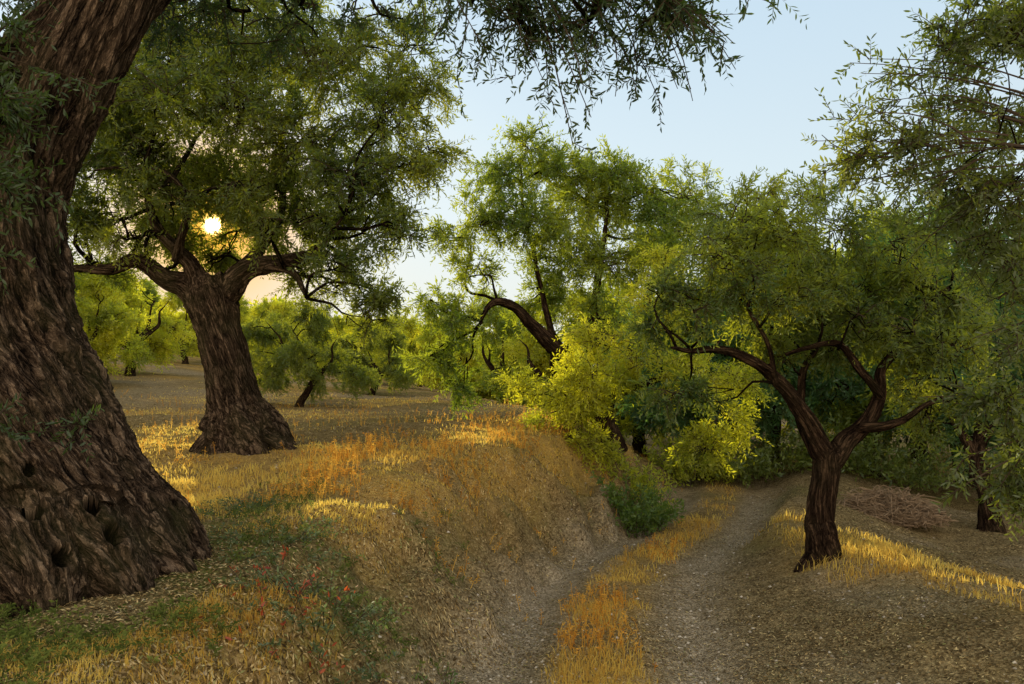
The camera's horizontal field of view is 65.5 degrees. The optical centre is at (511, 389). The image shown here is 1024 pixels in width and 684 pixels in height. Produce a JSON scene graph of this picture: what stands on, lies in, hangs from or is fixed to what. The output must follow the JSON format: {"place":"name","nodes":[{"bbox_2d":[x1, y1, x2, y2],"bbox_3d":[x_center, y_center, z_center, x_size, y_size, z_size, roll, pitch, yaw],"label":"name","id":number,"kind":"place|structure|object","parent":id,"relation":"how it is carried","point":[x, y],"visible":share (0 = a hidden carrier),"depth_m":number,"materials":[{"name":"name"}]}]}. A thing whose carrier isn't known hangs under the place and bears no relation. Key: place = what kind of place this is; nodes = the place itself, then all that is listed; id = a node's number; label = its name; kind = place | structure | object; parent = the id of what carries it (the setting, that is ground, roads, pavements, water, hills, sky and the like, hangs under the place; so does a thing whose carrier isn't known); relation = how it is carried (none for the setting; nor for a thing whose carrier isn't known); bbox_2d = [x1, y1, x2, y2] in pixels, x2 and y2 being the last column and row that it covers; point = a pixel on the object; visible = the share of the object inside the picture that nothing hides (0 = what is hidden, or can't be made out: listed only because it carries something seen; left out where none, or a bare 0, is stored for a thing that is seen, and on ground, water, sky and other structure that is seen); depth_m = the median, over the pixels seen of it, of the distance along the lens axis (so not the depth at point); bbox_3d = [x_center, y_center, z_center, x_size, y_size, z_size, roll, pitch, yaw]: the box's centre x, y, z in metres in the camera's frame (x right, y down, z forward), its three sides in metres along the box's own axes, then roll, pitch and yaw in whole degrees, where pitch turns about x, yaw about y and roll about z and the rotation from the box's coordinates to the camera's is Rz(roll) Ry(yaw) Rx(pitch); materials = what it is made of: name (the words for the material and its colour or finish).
{"place":"outdoors","nodes":[
{"label":"outdoors","id":0,"kind":"place"},
{"bbox_2d":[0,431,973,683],"bbox_3d":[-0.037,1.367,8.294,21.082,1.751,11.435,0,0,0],"label":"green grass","id":1,"kind":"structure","parent":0,"point":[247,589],"depth_m":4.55,"materials":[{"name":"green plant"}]},
{"bbox_2d":[0,347,1023,683],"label":"ground","id":2,"kind":"structure","parent":0,"point":[154,383],"depth_m":7.54,"materials":[{"name":"soil"}]},
{"bbox_2d":[75,272,87,300],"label":"olive tree","id":3,"kind":"object","parent":2,"relation":"on","point":[76,282],"visible":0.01,"depth_m":24.80,"materials":[{"name":"green plant"}]},
{"bbox_2d":[74,263,154,379],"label":"olive tree","id":4,"kind":"object","parent":2,"relation":"on","point":[112,318],"visible":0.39,"depth_m":25.57,"materials":[{"name":"green plant"}]},
{"bbox_2d":[77,269,196,376],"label":"olive tree","id":5,"kind":"object","parent":2,"relation":"on","point":[154,338],"visible":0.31,"depth_m":30.67,"materials":[{"name":"green plant"}]},
{"bbox_2d":[124,277,169,352],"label":"olive tree","id":6,"kind":"object","parent":2,"relation":"on","point":[154,292],"visible":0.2,"depth_m":51.45,"materials":[{"name":"green plant"}]},
{"bbox_2d":[141,291,199,363],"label":"olive tree","id":7,"kind":"object","parent":2,"relation":"on","point":[175,303],"visible":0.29,"depth_m":41.86,"materials":[{"name":"green plant"}]},
{"bbox_2d":[189,295,253,357],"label":"olive tree","id":8,"kind":"object","parent":2,"relation":"on","point":[244,308],"visible":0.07,"depth_m":48.11,"materials":[{"name":"green plant"}]},
{"bbox_2d":[20,0,477,455],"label":"olive tree","id":9,"kind":"object","parent":2,"relation":"on","point":[243,416],"visible":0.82,"depth_m":9.46,"materials":[{"name":"green plant"}]},
{"bbox_2d":[193,490,304,515],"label":"wild shrub","id":10,"kind":"object","parent":2,"relation":"on","point":[201,510],"visible":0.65,"depth_m":6.88,"materials":[{"name":"green plant"}]},
{"bbox_2d":[0,468,512,683],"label":"green weeds","id":11,"kind":"object","parent":2,"relation":"on","point":[30,659],"visible":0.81,"depth_m":3.81,"materials":[{"name":"green plant"}]},
{"bbox_2d":[247,294,302,371],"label":"olive tree","id":12,"kind":"object","parent":2,"relation":"on","point":[264,309],"visible":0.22,"depth_m":39.78,"materials":[{"name":"green plant"}]},
{"bbox_2d":[195,544,357,679],"bbox_3d":[-1.270,1.215,4.287,0.887,0.587,1.096,0,0,0],"label":"red leaved shrub","id":13,"kind":"object","parent":2,"relation":"on","point":[284,622],"visible":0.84,"depth_m":4.40,"materials":[{"name":"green plant"}]},
{"bbox_2d":[208,516,366,567],"bbox_3d":[-1.631,1.038,5.535,1.030,0.287,1.125,0,0,-35],"label":"wild shrub","id":14,"kind":"object","parent":2,"relation":"on","point":[307,530],"visible":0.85,"depth_m":5.47,"materials":[{"name":"green plant"}]},
{"bbox_2d":[241,287,383,406],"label":"olive tree","id":15,"kind":"object","parent":2,"relation":"on","point":[293,354],"visible":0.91,"depth_m":20.69,"materials":[{"name":"green plant"}]},
{"bbox_2d":[217,560,412,683],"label":"wild shrub","id":16,"kind":"object","parent":2,"relation":"on","point":[371,610],"visible":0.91,"depth_m":4.41,"materials":[{"name":"green plant"}]},
{"bbox_2d":[134,291,556,408],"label":"distant woodland","id":17,"kind":"object","parent":2,"relation":"on","point":[478,390],"depth_m":65.08,"materials":[{"name":"green plant"}]},
{"bbox_2d":[312,311,380,375],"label":"olive tree","id":18,"kind":"object","parent":2,"relation":"on","point":[340,326],"visible":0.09,"depth_m":46.19,"materials":[{"name":"green plant"}]},
{"bbox_2d":[323,312,423,394],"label":"olive tree","id":19,"kind":"object","parent":2,"relation":"on","point":[396,375],"visible":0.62,"depth_m":29.56,"materials":[{"name":"green plant"}]},
{"bbox_2d":[359,312,429,386],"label":"olive tree","id":20,"kind":"object","parent":2,"relation":"on","point":[409,327],"visible":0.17,"depth_m":41.40,"materials":[{"name":"green plant"}]},
{"bbox_2d":[0,0,808,617],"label":"olive tree","id":21,"kind":"object","parent":2,"relation":"on","point":[92,504],"visible":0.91,"depth_m":4.61,"materials":[{"name":"green plant"}]},
{"bbox_2d":[398,320,428,386],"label":"olive tree","id":22,"kind":"object","parent":2,"relation":"on","point":[420,385],"visible":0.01,"depth_m":53.27,"materials":[{"name":"green plant"}]},
{"bbox_2d":[414,315,491,390],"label":"olive tree","id":23,"kind":"object","parent":2,"relation":"on","point":[424,338],"visible":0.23,"depth_m":39.15,"materials":[{"name":"green plant"}]},
{"bbox_2d":[460,285,547,403],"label":"olive tree","id":24,"kind":"object","parent":2,"relation":"on","point":[492,316],"visible":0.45,"depth_m":26.39,"materials":[{"name":"green plant"}]},
{"bbox_2d":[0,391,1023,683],"bbox_3d":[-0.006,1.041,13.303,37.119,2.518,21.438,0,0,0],"label":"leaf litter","id":25,"kind":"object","parent":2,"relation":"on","point":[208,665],"visible":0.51,"depth_m":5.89,"materials":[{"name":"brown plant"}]},
{"bbox_2d":[0,375,1023,683],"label":"dry grass","id":26,"kind":"structure","parent":2,"relation":"on","point":[890,549],"depth_m":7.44,"materials":[{"name":"yellow plant"}]},
{"bbox_2d":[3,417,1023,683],"bbox_3d":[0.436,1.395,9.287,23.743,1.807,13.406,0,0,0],"label":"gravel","id":27,"kind":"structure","parent":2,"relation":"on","point":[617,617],"depth_m":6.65,"materials":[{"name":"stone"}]},
{"bbox_2d":[485,279,622,412],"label":"olive tree","id":28,"kind":"object","parent":2,"relation":"on","point":[533,353],"visible":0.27,"depth_m":24.33,"materials":[{"name":"green plant"}]},
{"bbox_2d":[391,111,733,453],"bbox_3d":[1.128,-1.947,15.335,6.880,6.581,3.134,0,0,-9],"label":"olive tree","id":29,"kind":"object","parent":2,"relation":"on","point":[622,181],"visible":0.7,"depth_m":14.90,"materials":[{"name":"green plant"}]},
{"bbox_2d":[574,279,646,443],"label":"olive tree","id":30,"kind":"object","parent":2,"relation":"on","point":[613,294],"visible":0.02,"depth_m":29.70,"materials":[{"name":"green plant"}]},
{"bbox_2d":[484,236,780,478],"bbox_3d":[1.641,-0.511,12.341,4.805,3.709,2.047,0,0,17],"label":"bush","id":31,"kind":"object","parent":2,"relation":"on","point":[577,408],"visible":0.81,"depth_m":12.20,"materials":[{"name":"green plant"}]},
{"bbox_2d":[562,295,718,455],"bbox_3d":[3.678,-0.335,20.788,4.388,4.835,5.705,0,0,26],"label":"olive tree","id":32,"kind":"object","parent":2,"relation":"on","point":[638,444],"visible":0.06,"depth_m":19.90,"materials":[{"name":"green plant"}]},
{"bbox_2d":[603,258,845,480],"bbox_3d":[4.262,-0.400,18.158,5.456,5.502,5.880,0,0,-24],"label":"olive tree","id":33,"kind":"object","parent":2,"relation":"on","point":[780,409],"visible":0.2,"depth_m":16.98,"materials":[{"name":"green plant"}]},
{"bbox_2d":[679,405,857,488],"bbox_3d":[5.582,1.127,17.613,3.778,1.939,3.773,0,0,0],"label":"green bush","id":34,"kind":"object","parent":2,"relation":"on","point":[761,463],"visible":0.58,"depth_m":16.76,"materials":[{"name":"green plant"}]},
{"bbox_2d":[681,190,892,466],"bbox_3d":[6.617,-1.244,20.116,6.461,7.137,6.235,0,0,42],"label":"olive tree","id":35,"kind":"object","parent":2,"relation":"on","point":[848,409],"visible":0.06,"depth_m":17.80,"materials":[{"name":"green plant"}]},
{"bbox_2d":[615,164,1021,572],"bbox_3d":[3.369,-0.207,8.612,4.778,4.726,2.237,0,0,-13],"label":"olive tree","id":36,"kind":"object","parent":2,"relation":"on","point":[805,299],"visible":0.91,"depth_m":8.26,"materials":[{"name":"green plant"}]},
{"bbox_2d":[732,242,932,448],"bbox_3d":[9.789,-1.010,24.239,6.654,6.984,7.582,0,0,-34],"label":"olive tree","id":37,"kind":"object","parent":2,"relation":"on","point":[788,430],"depth_m":24.73,"materials":[{"name":"green plant"}]},
{"bbox_2d":[731,190,1001,478],"bbox_3d":[8.475,-1.010,18.084,6.930,6.660,5.352,0,0,-39],"label":"olive tree","id":38,"kind":"object","parent":2,"relation":"on","point":[851,390],"visible":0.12,"depth_m":17.12,"materials":[{"name":"green plant"}]},
{"bbox_2d":[779,414,969,494],"bbox_3d":[7.560,1.298,16.645,3.859,1.777,3.935,0,0,0],"label":"green bush","id":39,"kind":"object","parent":2,"relation":"on","point":[866,460],"visible":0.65,"depth_m":15.88,"materials":[{"name":"green plant"}]},
{"bbox_2d":[836,485,958,529],"bbox_3d":[5.791,1.771,12.304,2.148,0.623,1.354,0,0,0],"label":"brush pile","id":40,"kind":"object","parent":2,"relation":"on","point":[888,505],"visible":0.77,"depth_m":12.04,"materials":[{"name":"brown wood"}]},
{"bbox_2d":[838,198,979,461],"bbox_3d":[13.118,-1.637,24.968,7.347,8.688,7.076,0,0,1],"label":"olive tree","id":41,"kind":"object","parent":2,"relation":"on","point":[867,236],"depth_m":24.74,"materials":[{"name":"green plant"}]},
{"bbox_2d":[799,0,1023,541],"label":"olive tree","id":42,"kind":"object","parent":2,"relation":"on","point":[966,204],"visible":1,"depth_m":5.31,"materials":[{"name":"green plant"}]},
{"bbox_2d":[830,228,1023,486],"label":"olive tree","id":43,"kind":"object","parent":2,"relation":"on","point":[933,432],"visible":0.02,"depth_m":17.72,"materials":[{"name":"green plant"}]},
{"bbox_2d":[886,274,1023,533],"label":"olive tree","id":44,"kind":"object","parent":2,"relation":"on","point":[978,442],"visible":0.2,"depth_m":12.52,"materials":[{"name":"green plant"}]},
{"bbox_2d":[925,211,1023,460],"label":"olive tree","id":45,"kind":"object","parent":2,"relation":"on","point":[942,415],"visible":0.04,"depth_m":15.22,"materials":[{"name":"green plant"}]},
{"bbox_2d":[0,0,1023,365],"label":"sky","id":46,"kind":"structure","parent":0,"point":[761,119],"materials":[{"name":"blue"}]},
{"bbox_2d":[387,470,782,683],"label":"dirt path","id":47,"kind":"structure","parent":0,"point":[535,575],"depth_m":7.67,"materials":[{"name":"soil"}]},
{"bbox_2d":[410,662,463,683],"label":"wild shrub","id":48,"kind":"object","parent":47,"relation":"on","point":[451,682],"visible":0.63,"depth_m":4.97,"materials":[{"name":"green plant"}]},
{"bbox_2d":[592,438,676,509],"bbox_3d":[1.982,1.404,12.620,1.340,1.279,1.147,0,0,19],"label":"green bush","id":49,"kind":"object","parent":47,"relation":"on","point":[643,478],"visible":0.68,"depth_m":12.63,"materials":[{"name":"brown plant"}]},
{"bbox_2d":[585,465,686,538],"bbox_3d":[1.797,1.587,11.553,1.510,1.057,1.489,0,0,0],"label":"green bush","id":50,"kind":"object","parent":47,"relation":"on","point":[630,518],"visible":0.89,"depth_m":11.28,"materials":[{"name":"green plant"}]},
{"bbox_2d":[642,426,757,486],"bbox_3d":[3.850,1.428,16.993,2.732,1.372,2.610,0,0,0],"label":"green bush","id":51,"kind":"object","parent":47,"relation":"on","point":[679,472],"visible":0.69,"depth_m":16.78,"materials":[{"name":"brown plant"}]}
]}

